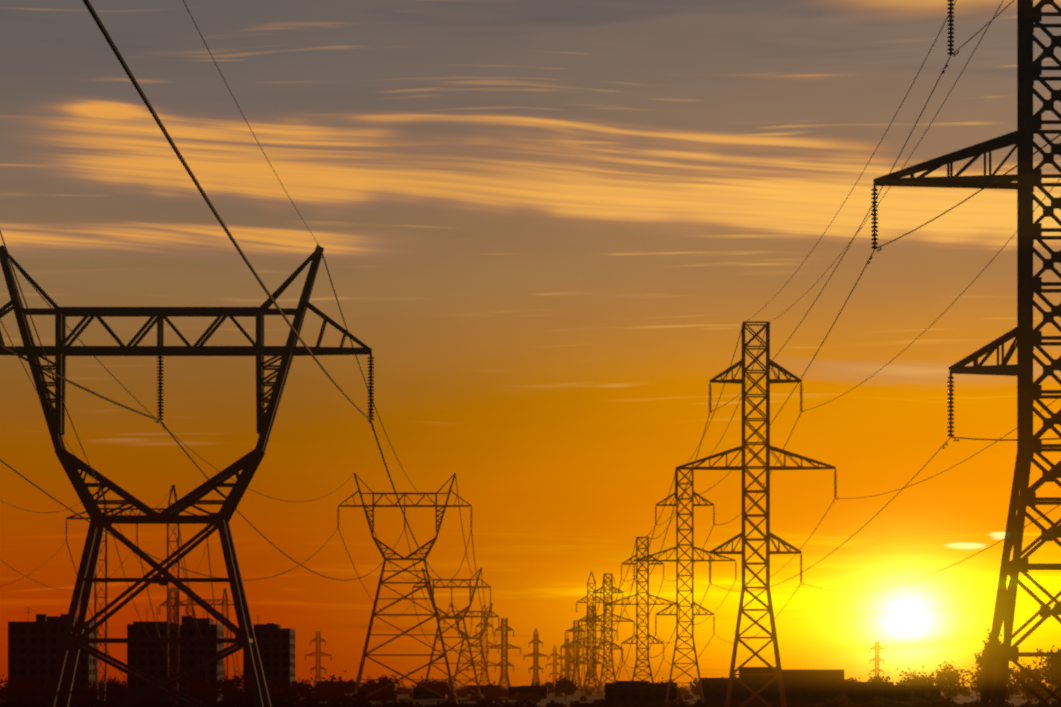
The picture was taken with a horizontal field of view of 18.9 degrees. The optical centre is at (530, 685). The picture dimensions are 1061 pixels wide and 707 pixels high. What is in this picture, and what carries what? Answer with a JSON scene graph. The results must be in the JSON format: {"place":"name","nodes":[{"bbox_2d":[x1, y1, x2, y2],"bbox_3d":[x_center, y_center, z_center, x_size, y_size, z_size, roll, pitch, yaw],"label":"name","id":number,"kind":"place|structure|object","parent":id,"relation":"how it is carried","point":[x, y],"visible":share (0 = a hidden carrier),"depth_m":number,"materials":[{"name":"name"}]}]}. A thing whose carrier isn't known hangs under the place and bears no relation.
{"place":"outdoors","nodes":[
{"label":"outdoors","id":0,"kind":"place"},
{"bbox_2d":[0,686,1057,706],"bbox_3d":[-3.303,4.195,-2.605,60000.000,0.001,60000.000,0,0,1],"label":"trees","id":1,"kind":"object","parent":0,"point":[1017,700],"depth_m":924.98,"materials":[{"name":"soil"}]},
{"bbox_2d":[8,607,294,702],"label":"apartment blocks","id":2,"kind":"structure","parent":1,"relation":"on","point":[33,647],"depth_m":759.57,"materials":[{"name":"paint"}]},
{"bbox_2d":[0,0,1060,706],"bbox_3d":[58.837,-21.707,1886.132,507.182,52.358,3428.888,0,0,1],"label":"pylon lattice","id":3,"kind":"object","parent":1,"relation":"on","point":[1024,182],"visible":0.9,"depth_m":225.67,"materials":[{"name":"metal"}]},
{"bbox_2d":[65,0,953,675],"bbox_3d":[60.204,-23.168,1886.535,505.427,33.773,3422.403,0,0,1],"label":"insulator strings","id":4,"kind":"object","parent":3,"relation":"on","point":[875,242],"visible":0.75,"depth_m":226.79,"materials":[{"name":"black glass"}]},
{"bbox_2d":[0,0,1060,692],"bbox_3d":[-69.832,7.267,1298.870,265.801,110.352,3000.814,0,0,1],"label":"conductors","id":5,"kind":"structure","parent":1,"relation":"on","point":[142,94],"depth_m":260.29,"materials":[{"name":"metal"}]},
{"bbox_2d":[316,667,940,705],"bbox_3d":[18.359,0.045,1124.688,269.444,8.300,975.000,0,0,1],"label":"buildings","id":6,"kind":"structure","parent":1,"relation":"on","point":[815,686],"depth_m":716.42,"materials":[{"name":"paint"}]},
{"bbox_2d":[0,628,1060,706],"bbox_3d":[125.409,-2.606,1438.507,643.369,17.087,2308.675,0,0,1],"label":"vegetation","id":7,"kind":"object","parent":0,"point":[22,688],"depth_m":639.44,"materials":[{"name":"black plant"}]},
{"bbox_2d":[0,0,1060,685],"label":"sky","id":8,"kind":"structure","parent":0,"point":[547,227],"materials":[{"name":"orange"}]}
]}

